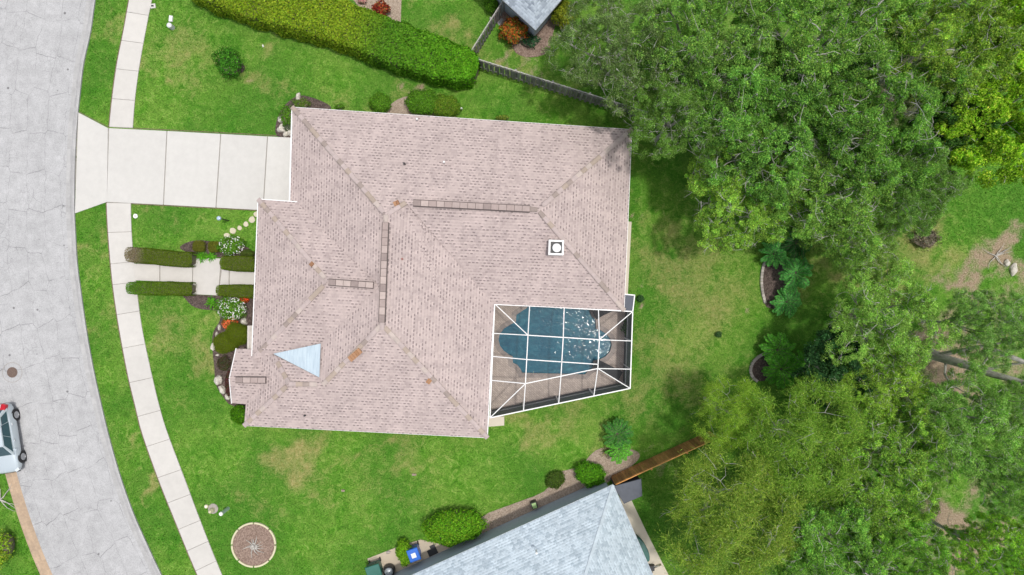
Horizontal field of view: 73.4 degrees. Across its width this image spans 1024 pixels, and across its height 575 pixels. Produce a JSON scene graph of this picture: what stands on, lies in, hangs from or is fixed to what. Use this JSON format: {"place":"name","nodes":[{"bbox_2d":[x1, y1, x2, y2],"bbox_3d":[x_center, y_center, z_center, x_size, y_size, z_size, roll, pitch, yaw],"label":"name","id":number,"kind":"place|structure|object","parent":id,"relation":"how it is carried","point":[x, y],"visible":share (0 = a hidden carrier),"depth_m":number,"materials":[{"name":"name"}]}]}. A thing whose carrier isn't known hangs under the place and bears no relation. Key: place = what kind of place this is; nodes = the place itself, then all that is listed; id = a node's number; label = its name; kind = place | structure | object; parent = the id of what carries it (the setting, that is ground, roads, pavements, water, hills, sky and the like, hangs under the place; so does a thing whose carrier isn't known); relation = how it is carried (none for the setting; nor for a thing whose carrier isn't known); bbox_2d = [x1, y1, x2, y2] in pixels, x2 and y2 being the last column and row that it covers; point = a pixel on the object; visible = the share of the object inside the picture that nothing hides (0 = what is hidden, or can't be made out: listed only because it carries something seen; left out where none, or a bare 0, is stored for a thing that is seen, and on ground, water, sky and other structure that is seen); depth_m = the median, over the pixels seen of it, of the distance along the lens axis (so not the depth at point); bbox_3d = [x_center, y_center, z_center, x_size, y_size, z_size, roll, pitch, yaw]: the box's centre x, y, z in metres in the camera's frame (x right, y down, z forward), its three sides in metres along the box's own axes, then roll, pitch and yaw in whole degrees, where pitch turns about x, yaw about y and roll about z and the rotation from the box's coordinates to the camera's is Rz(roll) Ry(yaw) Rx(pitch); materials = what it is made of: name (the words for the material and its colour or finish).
{"place":"outdoors","nodes":[
{"label":"outdoors","id":0,"kind":"place"},
{"bbox_2d":[0,0,151,574],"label":"road","id":1,"kind":"structure","parent":0,"point":[80,523],"depth_m":43.98,"materials":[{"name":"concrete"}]},
{"bbox_2d":[0,403,26,473],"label":"parked car","id":2,"kind":"object","parent":1,"relation":"on","point":[13,456],"visible":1,"depth_m":43.11,"materials":[{"name":"silver metal"}]},
{"bbox_2d":[107,0,221,574],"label":"pavement","id":3,"kind":"structure","parent":0,"point":[164,459],"depth_m":43.95,"materials":[{"name":"concrete"}]},
{"bbox_2d":[75,113,290,212],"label":"driveway","id":4,"kind":"structure","parent":0,"point":[128,166],"depth_m":43.95,"materials":[{"name":"concrete"}]},
{"bbox_2d":[133,258,254,294],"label":"path","id":5,"kind":"structure","parent":0,"point":[205,275],"depth_m":43.94,"materials":[{"name":"concrete"}]},
{"bbox_2d":[0,0,1023,574],"bbox_3d":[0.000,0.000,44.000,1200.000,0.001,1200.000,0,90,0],"label":"ground","id":6,"kind":"structure","parent":0,"point":[976,272],"depth_m":44.00,"materials":[{"name":"green plant"}]},
{"bbox_2d":[0,528,14,569],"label":"yellow green shrub","id":7,"kind":"object","parent":6,"relation":"on","point":[7,543],"visible":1,"depth_m":43.07,"materials":[{"name":"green plant"}]},
{"bbox_2d":[5,472,51,574],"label":"sidewalk","id":8,"kind":"structure","parent":6,"relation":"on","point":[41,563],"depth_m":43.95,"materials":[{"name":"concrete"}]},
{"bbox_2d":[66,0,161,574],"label":"kerb","id":9,"kind":"structure","parent":6,"relation":"on","point":[143,545],"depth_m":43.96,"materials":[{"name":"concrete"}]},
{"bbox_2d":[124,247,196,267],"bbox_3d":[-22.222,-1.910,43.533,4.310,0.954,1.108,5,90,0],"label":"clipped hedge","id":10,"kind":"object","parent":6,"relation":"on","point":[162,257],"visible":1,"depth_m":43.17,"materials":[{"name":"green plant"}]},
{"bbox_2d":[126,281,196,295],"bbox_3d":[-22.200,0.072,43.560,4.217,0.900,1.001,0,90,0],"label":"clipped hedge","id":11,"kind":"object","parent":6,"relation":"on","point":[164,288],"visible":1,"depth_m":43.22,"materials":[{"name":"green plant"}]},
{"bbox_2d":[79,0,276,574],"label":"soil edge","id":12,"kind":"object","parent":6,"relation":"on","point":[110,263],"visible":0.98,"depth_m":43.99,"materials":[{"name":"brown soil"}]},
{"bbox_2d":[180,240,254,257],"bbox_3d":[-18.723,-2.416,43.995,5.107,0.050,0.992,6,90,0],"label":"mulch bed","id":13,"kind":"object","parent":6,"relation":"on","point":[187,247],"visible":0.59,"depth_m":43.97,"materials":[{"name":"brown soil"}]},
{"bbox_2d":[215,234,245,255],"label":"flowering shrub","id":14,"kind":"object","parent":13,"relation":"on","point":[232,244],"visible":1,"depth_m":43.34,"materials":[{"name":"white plant"}]},
{"bbox_2d":[183,294,253,406],"bbox_3d":[-18.918,4.020,43.995,6.279,0.050,8.182,0,90,0],"label":"mulch bed","id":15,"kind":"object","parent":6,"relation":"on","point":[197,301],"visible":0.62,"depth_m":43.97,"materials":[{"name":"brown soil"}]},
{"bbox_2d":[212,331,238,353],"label":"box shrub","id":16,"kind":"object","parent":15,"relation":"on","point":[222,344],"visible":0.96,"depth_m":43.20,"materials":[{"name":"green plant"}]},
{"bbox_2d":[213,296,247,320],"bbox_3d":[-17.872,1.281,43.488,2.203,1.023,1.684,0,90,0],"label":"flowering shrub","id":17,"kind":"object","parent":15,"relation":"on","point":[231,308],"visible":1,"depth_m":43.34,"materials":[{"name":"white plant"}]},
{"bbox_2d":[225,322,246,345],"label":"box shrub","id":18,"kind":"object","parent":15,"relation":"on","point":[238,332],"visible":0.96,"depth_m":43.06,"materials":[{"name":"green plant"}]},
{"bbox_2d":[211,45,247,79],"bbox_3d":[-17.848,-14.133,43.101,1.843,1.798,2.369,-30,90,0],"label":"green shrub","id":19,"kind":"object","parent":6,"relation":"on","point":[228,61],"visible":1,"depth_m":42.89,"materials":[{"name":"green plant"}]},
{"bbox_2d":[215,284,253,298],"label":"clipped hedge","id":20,"kind":"object","parent":6,"relation":"on","point":[240,291],"visible":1,"depth_m":43.21,"materials":[{"name":"green plant"}]},
{"bbox_2d":[219,255,254,271],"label":"clipped hedge","id":21,"kind":"object","parent":6,"relation":"on","point":[240,263],"visible":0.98,"depth_m":43.16,"materials":[{"name":"green plant"}]},
{"bbox_2d":[229,404,245,424],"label":"green shrub","id":22,"kind":"object","parent":6,"relation":"on","point":[237,413],"visible":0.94,"depth_m":43.31,"materials":[{"name":"green plant"}]},
{"bbox_2d":[233,523,274,565],"bbox_3d":[-16.523,16.462,43.985,2.706,0.070,2.706,0,90,0],"label":"mulch bed","id":23,"kind":"object","parent":6,"relation":"on","point":[252,532],"visible":1,"depth_m":43.95,"materials":[{"name":"beige soil"}]},
{"bbox_2d":[231,522,276,567],"bbox_3d":[-16.523,16.462,43.950,2.893,0.140,2.893,0,90,0],"label":"edging ring","id":24,"kind":"object","parent":6,"relation":"on","point":[272,534],"visible":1,"depth_m":43.88,"materials":[{"name":"beige concrete"}]},
{"bbox_2d":[275,95,330,137],"bbox_3d":[-13.677,-11.135,43.995,3.906,0.050,2.024,-36,90,0],"label":"mulch bed","id":25,"kind":"object","parent":6,"relation":"on","point":[317,103],"visible":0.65,"depth_m":43.97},
{"bbox_2d":[277,104,291,125],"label":"green shrub","id":26,"kind":"object","parent":25,"relation":"on","point":[285,114],"visible":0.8,"depth_m":43.51,"materials":[{"name":"green plant"}]},
{"bbox_2d":[192,0,480,90],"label":"tall hedge","id":27,"kind":"object","parent":6,"relation":"on","point":[368,35],"visible":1,"depth_m":42.14,"materials":[{"name":"green plant"}]},
{"bbox_2d":[354,0,401,21],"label":"mulch bed","id":28,"kind":"object","parent":6,"relation":"on","point":[395,10],"visible":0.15,"depth_m":43.97,"materials":[{"name":"soil"}]},
{"bbox_2d":[371,0,391,15],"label":"red leaf shrub","id":29,"kind":"object","parent":28,"relation":"on","point":[383,7],"visible":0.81,"depth_m":43.18,"materials":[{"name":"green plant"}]},
{"bbox_2d":[368,91,391,112],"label":"green shrub","id":30,"kind":"object","parent":6,"relation":"on","point":[380,102],"visible":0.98,"depth_m":43.08,"materials":[{"name":"green plant"}]},
{"bbox_2d":[367,539,449,574],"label":"patio","id":31,"kind":"structure","parent":6,"relation":"on","point":[390,558],"depth_m":43.95,"materials":[{"name":"beige concrete"}]},
{"bbox_2d":[365,557,382,574],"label":"wheeled bin","id":32,"kind":"object","parent":31,"relation":"on","point":[374,567],"visible":1,"depth_m":42.89,"materials":[{"name":"green plastic"}]},
{"bbox_2d":[395,537,412,566],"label":"green shrub","id":33,"kind":"object","parent":31,"relation":"on","point":[402,547],"visible":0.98,"depth_m":43.05,"materials":[{"name":"green plant"}]},
{"bbox_2d":[406,541,420,562],"bbox_3d":[-6.161,16.677,43.443,0.713,1.114,0.875,-20,90,0],"label":"wheeled bin","id":34,"kind":"object","parent":31,"relation":"on","point":[414,553],"visible":0.89,"depth_m":42.89,"materials":[{"name":"blue plastic"}]},
{"bbox_2d":[386,96,456,117],"bbox_3d":[-5.687,-11.447,43.995,4.886,0.050,1.664,0,90,0],"label":"mulch bed","id":35,"kind":"object","parent":6,"relation":"on","point":[398,106],"visible":0.23,"depth_m":43.97,"materials":[{"name":"soil"}]},
{"bbox_2d":[404,88,439,115],"bbox_3d":[-5.631,-11.687,43.321,2.454,1.359,1.814,0,90,0],"label":"green shrub","id":36,"kind":"object","parent":35,"relation":"on","point":[420,102],"visible":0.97,"depth_m":43.01,"materials":[{"name":"green plant"}]},
{"bbox_2d":[229,105,631,438],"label":"house","id":37,"kind":"structure","parent":6,"relation":"on","point":[398,257],"depth_m":40.24,"materials":[{"name":"pink tile"}]},
{"bbox_2d":[430,92,461,116],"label":"green shrub","id":38,"kind":"object","parent":6,"relation":"on","point":[447,106],"visible":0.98,"depth_m":43.06,"materials":[{"name":"green plant"}]},
{"bbox_2d":[420,506,488,546],"bbox_3d":[-3.536,15.014,43.087,4.521,1.826,2.403,-8,90,0],"label":"shrub","id":39,"kind":"object","parent":6,"relation":"on","point":[451,527],"visible":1,"depth_m":42.60,"materials":[{"name":"green plant"}]},
{"bbox_2d":[470,1,504,56],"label":"wooden fence","id":40,"kind":"object","parent":6,"relation":"on","point":[491,24],"visible":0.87,"depth_m":42.80,"materials":[{"name":"grey wood"}]},
{"bbox_2d":[483,0,498,13],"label":"green shrub","id":41,"kind":"object","parent":6,"relation":"on","point":[490,6],"visible":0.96,"depth_m":43.25,"materials":[{"name":"green plant"}]},
{"bbox_2d":[394,479,652,574],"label":"house","id":42,"kind":"structure","parent":6,"relation":"on","point":[586,531],"depth_m":40.79,"materials":[{"name":"grey"}]},
{"bbox_2d":[492,8,554,56],"bbox_3d":[0.787,-16.748,43.995,4.336,0.050,3.493,32,90,0],"label":"mulch bed","id":43,"kind":"object","parent":6,"relation":"on","point":[545,33],"visible":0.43,"depth_m":43.97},
{"bbox_2d":[498,16,529,46],"bbox_3d":[0.131,-16.209,43.235,2.150,1.530,1.884,-33,90,0],"label":"orange shrub","id":44,"kind":"object","parent":43,"relation":"on","point":[514,30],"visible":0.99,"depth_m":42.86,"materials":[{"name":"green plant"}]},
{"bbox_2d":[518,33,540,49],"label":"green shrub","id":45,"kind":"object","parent":43,"relation":"on","point":[531,41],"visible":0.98,"depth_m":43.54,"materials":[{"name":"green plant"}]},
{"bbox_2d":[497,0,561,35],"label":"house","id":46,"kind":"structure","parent":6,"relation":"on","point":[534,16],"depth_m":41.06,"materials":[{"name":"grey"}]},
{"bbox_2d":[491,305,624,409],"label":"patio","id":47,"kind":"structure","parent":6,"relation":"on","point":[502,393],"depth_m":43.94,"materials":[{"name":"beige concrete"}]},
{"bbox_2d":[494,306,615,378],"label":"swimming pool","id":48,"kind":"structure","parent":47,"relation":"in","point":[548,321],"depth_m":44.10,"materials":[{"name":"liquid"}]},
{"bbox_2d":[489,294,634,417],"bbox_3d":[3.021,4.118,42.328,8.767,3.225,7.497,0,90,0],"label":"screen enclosure","id":49,"kind":"object","parent":47,"relation":"on","point":[625,384],"visible":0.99,"depth_m":41.33,"materials":[{"name":"white paint"}]},
{"bbox_2d":[593,359,622,379],"bbox_3d":[6.069,5.202,43.574,1.874,0.732,0.600,27,90,0],"label":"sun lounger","id":50,"kind":"object","parent":47,"relation":"on","point":[615,373],"visible":0.83,"depth_m":43.60,"materials":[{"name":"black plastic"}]},
{"bbox_2d":[480,447,639,532],"bbox_3d":[3.017,13.034,43.995,11.300,0.050,2.139,-30,90,0],"label":"mulch bed","id":51,"kind":"object","parent":6,"relation":"on","point":[508,513],"visible":0.56,"depth_m":43.97,"materials":[{"name":"soil"}]},
{"bbox_2d":[545,470,565,489],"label":"green shrub","id":52,"kind":"object","parent":51,"relation":"on","point":[554,479],"visible":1,"depth_m":43.41,"materials":[{"name":"green plant"}]},
{"bbox_2d":[573,460,608,488],"bbox_3d":[4.912,11.815,43.325,2.286,1.349,1.768,12,90,0],"label":"green shrub","id":53,"kind":"object","parent":51,"relation":"on","point":[589,474],"visible":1,"depth_m":43.00,"materials":[{"name":"green plant"}]},
{"bbox_2d":[478,57,647,116],"bbox_3d":[3.116,-12.440,43.090,10.983,1.820,0.184,17,90,0],"label":"wooden fence","id":54,"kind":"object","parent":6,"relation":"on","point":[513,74],"visible":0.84,"depth_m":42.96,"materials":[{"name":"grey wood"}]},
{"bbox_2d":[550,0,577,29],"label":"yellow green shrub","id":55,"kind":"object","parent":6,"relation":"on","point":[558,13],"visible":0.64,"depth_m":42.59,"materials":[{"name":"green plant"}]},
{"bbox_2d":[543,0,676,117],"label":"olive tree","id":56,"kind":"object","parent":6,"relation":"on","point":[607,16],"visible":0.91,"depth_m":36.39,"materials":[{"name":"green plant"}]},
{"bbox_2d":[602,418,633,448],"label":"palm","id":57,"kind":"object","parent":6,"relation":"on","point":[618,431],"visible":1,"depth_m":42.86,"materials":[{"name":"green plant"}]},
{"bbox_2d":[604,437,632,463],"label":"palm","id":58,"kind":"object","parent":6,"relation":"on","point":[624,452],"visible":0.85,"depth_m":43.12,"materials":[{"name":"green plant"}]},
{"bbox_2d":[610,471,641,503],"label":"concrete slab","id":59,"kind":"structure","parent":6,"relation":"on","point":[630,489],"depth_m":41.97,"materials":[{"name":"stone"}]},
{"bbox_2d":[625,222,631,293],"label":"concrete slab","id":60,"kind":"structure","parent":6,"relation":"on","point":[628,254],"depth_m":43.90,"materials":[{"name":"beige concrete"}]},
{"bbox_2d":[611,431,716,484],"bbox_3d":[9.507,10.697,43.065,6.966,1.870,0.184,-25,90,0],"label":"wooden fence","id":61,"kind":"object","parent":6,"relation":"on","point":[676,450],"visible":0.94,"depth_m":42.93,"materials":[{"name":"red wood"}]},
{"bbox_2d":[624,47,741,166],"bbox_3d":[9.347,-9.717,39.117,6.533,9.987,6.639,2,90,0],"label":"olive tree","id":62,"kind":"object","parent":6,"relation":"on","point":[670,91],"visible":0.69,"depth_m":35.90,"materials":[{"name":"green plant"}]},
{"bbox_2d":[630,0,785,107],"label":"broadleaf tree","id":63,"kind":"object","parent":6,"relation":"on","point":[707,35],"visible":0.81,"depth_m":34.82,"materials":[{"name":"green plant"}]},
{"bbox_2d":[661,493,800,574],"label":"feathery tree","id":64,"kind":"object","parent":6,"relation":"on","point":[677,572],"visible":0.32,"depth_m":37.00,"materials":[{"name":"green plant"}]},
{"bbox_2d":[689,374,775,454],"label":"feathery tree","id":65,"kind":"object","parent":6,"relation":"on","point":[713,404],"visible":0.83,"depth_m":37.76,"materials":[{"name":"green plant"}]},
{"bbox_2d":[653,440,815,574],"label":"feathery tree","id":66,"kind":"object","parent":6,"relation":"on","point":[722,533],"visible":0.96,"depth_m":35.82,"materials":[{"name":"green plant"}]},
{"bbox_2d":[685,126,814,253],"bbox_3d":[12.884,-5.504,39.653,7.349,8.890,7.034,-18,90,0],"label":"broadleaf tree","id":67,"kind":"object","parent":6,"relation":"on","point":[721,202],"visible":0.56,"depth_m":37.00,"materials":[{"name":"green plant"}]},
{"bbox_2d":[675,48,845,211],"bbox_3d":[13.428,-8.661,38.566,8.638,11.113,9.025,-31,90,0],"label":"broadleaf tree","id":68,"kind":"object","parent":6,"relation":"on","point":[798,158],"visible":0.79,"depth_m":34.82,"materials":[{"name":"green plant"}]},
{"bbox_2d":[752,356,770,380],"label":"mulch bed","id":69,"kind":"object","parent":6,"relation":"on","point":[760,363],"visible":0.59,"depth_m":43.97,"materials":[{"name":"brown soil"}]},
{"bbox_2d":[758,240,786,268],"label":"palm","id":70,"kind":"object","parent":6,"relation":"on","point":[775,252],"visible":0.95,"depth_m":42.98,"materials":[{"name":"green plant"}]},
{"bbox_2d":[762,261,791,309],"bbox_3d":[17.146,-0.194,43.995,2.311,0.050,3.332,0,90,0],"label":"mulch bed","id":71,"kind":"object","parent":6,"relation":"on","point":[772,283],"visible":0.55,"depth_m":43.97,"materials":[{"name":"brown soil"}]},
{"bbox_2d":[770,285,801,317],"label":"palm","id":72,"kind":"object","parent":71,"relation":"on","point":[783,302],"visible":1,"depth_m":43.02,"materials":[{"name":"green plant"}]},
{"bbox_2d":[778,254,813,288],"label":"palm","id":73,"kind":"object","parent":71,"relation":"on","point":[793,267],"visible":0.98,"depth_m":42.75,"materials":[{"name":"green plant"}]},
{"bbox_2d":[758,332,795,363],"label":"palm","id":74,"kind":"object","parent":6,"relation":"on","point":[780,347],"visible":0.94,"depth_m":42.80,"materials":[{"name":"green plant"}]},
{"bbox_2d":[761,353,798,388],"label":"palm","id":75,"kind":"object","parent":6,"relation":"on","point":[780,370],"visible":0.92,"depth_m":42.77,"materials":[{"name":"green plant"}]},
{"bbox_2d":[781,227,811,258],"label":"palm","id":76,"kind":"object","parent":6,"relation":"on","point":[792,247],"visible":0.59,"depth_m":42.57,"materials":[{"name":"green plant"}]},
{"bbox_2d":[735,372,873,514],"bbox_3d":[15.830,7.984,39.014,8.293,10.194,8.166,39,90,0],"label":"feathery tree","id":77,"kind":"object","parent":6,"relation":"on","point":[794,453],"visible":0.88,"depth_m":35.82,"materials":[{"name":"green plant"}]},
{"bbox_2d":[792,350,816,379],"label":"palm","id":78,"kind":"object","parent":6,"relation":"on","point":[800,358],"visible":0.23,"depth_m":42.96,"materials":[{"name":"green plant"}]},
{"bbox_2d":[757,111,904,265],"bbox_3d":[17.203,-5.784,39.045,8.091,10.132,8.218,22,90,0],"label":"broadleaf tree","id":79,"kind":"object","parent":6,"relation":"on","point":[829,220],"visible":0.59,"depth_m":35.85,"materials":[{"name":"green plant"}]},
{"bbox_2d":[759,466,902,574],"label":"broadleaf tree","id":80,"kind":"object","parent":6,"relation":"on","point":[821,526],"visible":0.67,"depth_m":35.46,"materials":[{"name":"green plant"}]},
{"bbox_2d":[733,0,931,127],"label":"broadleaf tree","id":81,"kind":"object","parent":6,"relation":"on","point":[811,49],"visible":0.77,"depth_m":33.75,"materials":[{"name":"green plant"}]},
{"bbox_2d":[791,324,881,409],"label":"dark tree","id":82,"kind":"object","parent":6,"relation":"on","point":[812,355],"visible":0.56,"depth_m":37.89,"materials":[{"name":"green plant"}]},
{"bbox_2d":[820,208,908,286],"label":"broadleaf tree","id":83,"kind":"object","parent":6,"relation":"on","point":[891,236],"visible":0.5,"depth_m":39.03,"materials":[{"name":"green plant"}]},
{"bbox_2d":[791,406,948,539],"bbox_3d":[18.828,9.849,38.770,7.432,10.695,7.317,1,90,0],"label":"broadleaf tree","id":84,"kind":"object","parent":6,"relation":"on","point":[916,477],"visible":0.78,"depth_m":35.32,"materials":[{"name":"green plant"}]},
{"bbox_2d":[772,42,971,199],"bbox_3d":[18.005,-8.643,37.944,8.610,12.383,8.477,14,90,0],"label":"broadleaf tree","id":85,"kind":"object","parent":6,"relation":"on","point":[906,83],"visible":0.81,"depth_m":34.05,"materials":[{"name":"green plant"}]},
{"bbox_2d":[830,328,934,430],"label":"broadleaf tree","id":86,"kind":"object","parent":6,"relation":"on","point":[882,401],"visible":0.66,"depth_m":37.05,"materials":[{"name":"green plant"}]},
{"bbox_2d":[815,257,962,373],"bbox_3d":[20.631,1.644,39.553,7.130,9.092,6.856,9,90,0],"label":"broadleaf tree","id":87,"kind":"object","parent":6,"relation":"on","point":[906,318],"visible":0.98,"depth_m":36.76,"materials":[{"name":"green plant"}]},
{"bbox_2d":[831,499,951,574],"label":"broadleaf tree","id":88,"kind":"object","parent":6,"relation":"on","point":[919,530],"visible":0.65,"depth_m":35.59,"materials":[{"name":"green plant"}]},
{"bbox_2d":[851,143,974,238],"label":"olive tree","id":89,"kind":"object","parent":6,"relation":"on","point":[932,191],"visible":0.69,"depth_m":35.64,"materials":[{"name":"green plant"}]},
{"bbox_2d":[876,398,970,490],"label":"broadleaf tree","id":90,"kind":"object","parent":6,"relation":"on","point":[952,472],"visible":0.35,"depth_m":36.54,"materials":[{"name":"green plant"}]},
{"bbox_2d":[907,225,941,250],"bbox_3d":[26.194,-3.171,43.490,1.956,1.019,1.978,-24,90,0],"label":"dry brush","id":91,"kind":"object","parent":6,"relation":"on","point":[924,241],"visible":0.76,"depth_m":43.40,"materials":[{"name":"brown plant"}]},
{"bbox_2d":[858,0,1023,113],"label":"broadleaf tree","id":92,"kind":"object","parent":6,"relation":"on","point":[948,14],"visible":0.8,"depth_m":33.72,"materials":[{"name":"green plant"}]},
{"bbox_2d":[884,78,1002,147],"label":"dark tree","id":93,"kind":"object","parent":6,"relation":"on","point":[952,120],"visible":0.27,"depth_m":35.34,"materials":[{"name":"green plant"}]},
{"bbox_2d":[894,354,1023,481],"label":"broadleaf tree","id":94,"kind":"object","parent":6,"relation":"on","point":[1011,437],"visible":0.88,"depth_m":35.88,"materials":[{"name":"green plant"}]},
{"bbox_2d":[914,54,1023,188],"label":"lime green tree","id":95,"kind":"object","parent":6,"relation":"on","point":[1011,147],"visible":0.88,"depth_m":34.80,"materials":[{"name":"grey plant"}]},
{"bbox_2d":[919,286,1023,374],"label":"broadleaf tree","id":96,"kind":"object","parent":6,"relation":"on","point":[1013,317],"visible":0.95,"depth_m":36.88,"materials":[{"name":"green plant"}]},
{"bbox_2d":[921,511,1023,574],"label":"broadleaf tree","id":97,"kind":"object","parent":6,"relation":"on","point":[971,537],"visible":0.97,"depth_m":36.38,"materials":[{"name":"green plant"}]},
{"bbox_2d":[929,342,1023,406],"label":"leaning tree","id":98,"kind":"object","parent":6,"relation":"on","point":[944,357],"visible":0.47,"depth_m":40.87,"materials":[{"name":"grey plant"}]},
{"bbox_2d":[951,375,1023,445],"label":"broadleaf tree","id":99,"kind":"object","parent":6,"relation":"on","point":[1017,388],"visible":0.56,"depth_m":37.18,"materials":[{"name":"green plant"}]},
{"bbox_2d":[956,0,1023,85],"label":"lime green tree","id":100,"kind":"object","parent":6,"relation":"on","point":[1017,20],"visible":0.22,"depth_m":34.78,"materials":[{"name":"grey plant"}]},
{"bbox_2d":[964,441,1023,518],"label":"broadleaf tree","id":101,"kind":"object","parent":6,"relation":"on","point":[1010,492],"visible":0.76,"depth_m":36.29,"materials":[{"name":"green plant"}]},
{"bbox_2d":[620,498,667,574],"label":"path","id":102,"kind":"structure","parent":0,"point":[637,525],"depth_m":43.95,"materials":[{"name":"beige concrete"}]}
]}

